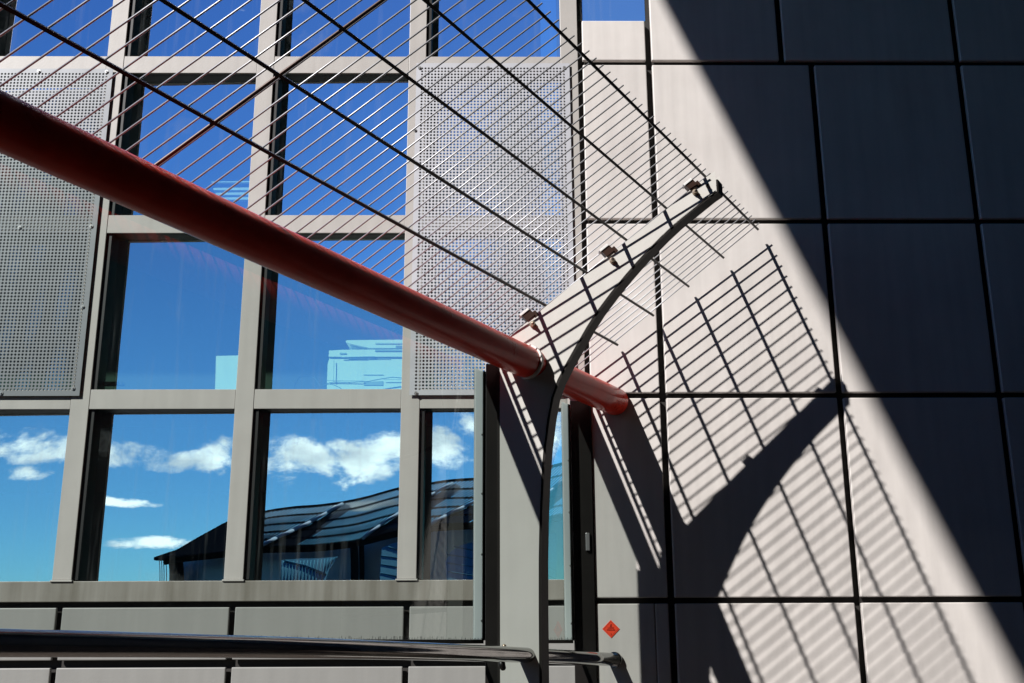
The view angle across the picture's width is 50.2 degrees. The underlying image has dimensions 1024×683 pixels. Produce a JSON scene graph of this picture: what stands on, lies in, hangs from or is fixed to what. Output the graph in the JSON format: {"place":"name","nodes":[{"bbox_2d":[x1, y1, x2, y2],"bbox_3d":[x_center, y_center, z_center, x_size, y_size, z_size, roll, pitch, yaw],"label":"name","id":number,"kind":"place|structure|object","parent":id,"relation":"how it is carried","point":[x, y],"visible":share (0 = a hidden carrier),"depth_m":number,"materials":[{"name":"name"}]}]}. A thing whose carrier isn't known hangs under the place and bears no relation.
{"place":"outdoors","nodes":[
{"label":"outdoors","id":0,"kind":"place"},
{"bbox_2d":[540,0,563,579],"label":"sky","id":1,"kind":"structure","parent":0,"point":[555,551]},
{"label":"ground","id":2,"kind":"structure","parent":0,"visible":0},
{"bbox_2d":[255,364,496,682],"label":"glass screen","id":3,"kind":"object","parent":2,"relation":"on","point":[485,527],"visible":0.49,"depth_m":5.96,"materials":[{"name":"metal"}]},
{"bbox_2d":[0,0,1023,682],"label":"office building","id":4,"kind":"structure","parent":2,"relation":"on","point":[808,456],"depth_m":7.47,"materials":[{"name":"paint"}]},
{"bbox_2d":[0,69,112,395],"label":"perforated screen","id":5,"kind":"object","parent":4,"relation":"attached to","point":[92,228],"visible":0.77,"depth_m":7.38,"materials":[{"name":"grey metal"}]},
{"bbox_2d":[215,355,237,388],"bbox_3d":[-1.954,0.282,7.706,0.182,0.275,0.400,0,-15,-1],"label":"storage box","id":6,"kind":"object","parent":4,"relation":"in","point":[226,373],"visible":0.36,"depth_m":7.52,"materials":[{"name":"plastic"}]},
{"bbox_2d":[211,181,248,200],"bbox_3d":[-2.020,-1.083,7.871,0.292,0.145,0.030,0,-15,-1],"label":"window blind","id":7,"kind":"object","parent":4,"relation":"attached to","point":[241,191],"depth_m":7.86,"materials":[{"name":"blue"}]},
{"bbox_2d":[0,629,621,670],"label":"handrail","id":8,"kind":"object","parent":4,"relation":"attached to","point":[39,643],"visible":0.96,"depth_m":3.92,"materials":[{"name":"metal"}]},
{"bbox_2d":[295,375,340,388],"bbox_3d":[-1.311,0.299,7.479,0.352,0.141,0.005,0,-15,-1],"label":"cable","id":9,"kind":"object","parent":4,"relation":"on","point":[317,382],"visible":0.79,"depth_m":7.48,"materials":[{"name":"blue plastic"}]},
{"bbox_2d":[327,340,402,388],"bbox_3d":[-0.954,0.255,7.853,0.653,0.390,0.626,0,-15,-1],"label":"photocopier","id":10,"kind":"object","parent":4,"relation":"in","point":[364,360],"visible":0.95,"depth_m":7.57,"materials":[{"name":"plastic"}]},
{"bbox_2d":[327,377,400,383],"bbox_3d":[-0.944,0.267,7.492,0.647,0.050,0.006,0,-15,-1],"label":"cable","id":11,"kind":"object","parent":10,"relation":"attached to","point":[364,381],"visible":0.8,"depth_m":7.49,"materials":[{"name":"blue plastic"}]},
{"bbox_2d":[409,63,573,394],"bbox_3d":[-0.138,-0.816,7.473,1.104,2.422,0.028,0,-15,-1],"label":"perforated screen","id":12,"kind":"object","parent":4,"relation":"attached to","point":[414,359],"visible":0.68,"depth_m":7.52,"materials":[{"name":"metal"}]},
{"bbox_2d":[603,620,618,637],"bbox_3d":[0.613,1.781,6.774,0.108,0.108,0.003,0,-15,-1],"label":"warning sign","id":13,"kind":"object","parent":4,"relation":"attached to","point":[610,628],"visible":1,"depth_m":6.77,"materials":[{"name":"red"}]},
{"bbox_2d":[549,401,596,682],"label":"glass screen","id":14,"kind":"object","parent":2,"relation":"on","point":[579,590],"visible":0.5,"depth_m":6.89,"materials":[{"name":"metal"}]},
{"bbox_2d":[497,171,722,682],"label":"steel column","id":15,"kind":"structure","parent":2,"relation":"on","point":[559,331],"depth_m":6.09,"materials":[{"name":"metal"}]},
{"bbox_2d":[0,90,627,414],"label":"red tube","id":16,"kind":"object","parent":15,"relation":"attached to","point":[41,140],"visible":0.94,"depth_m":4.24,"materials":[{"name":"paint"}]},
{"bbox_2d":[0,0,758,369],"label":"rod canopy","id":17,"kind":"object","parent":15,"relation":"attached to","point":[284,78],"visible":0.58,"depth_m":4.96,"materials":[{"name":"black metal"}]}
]}

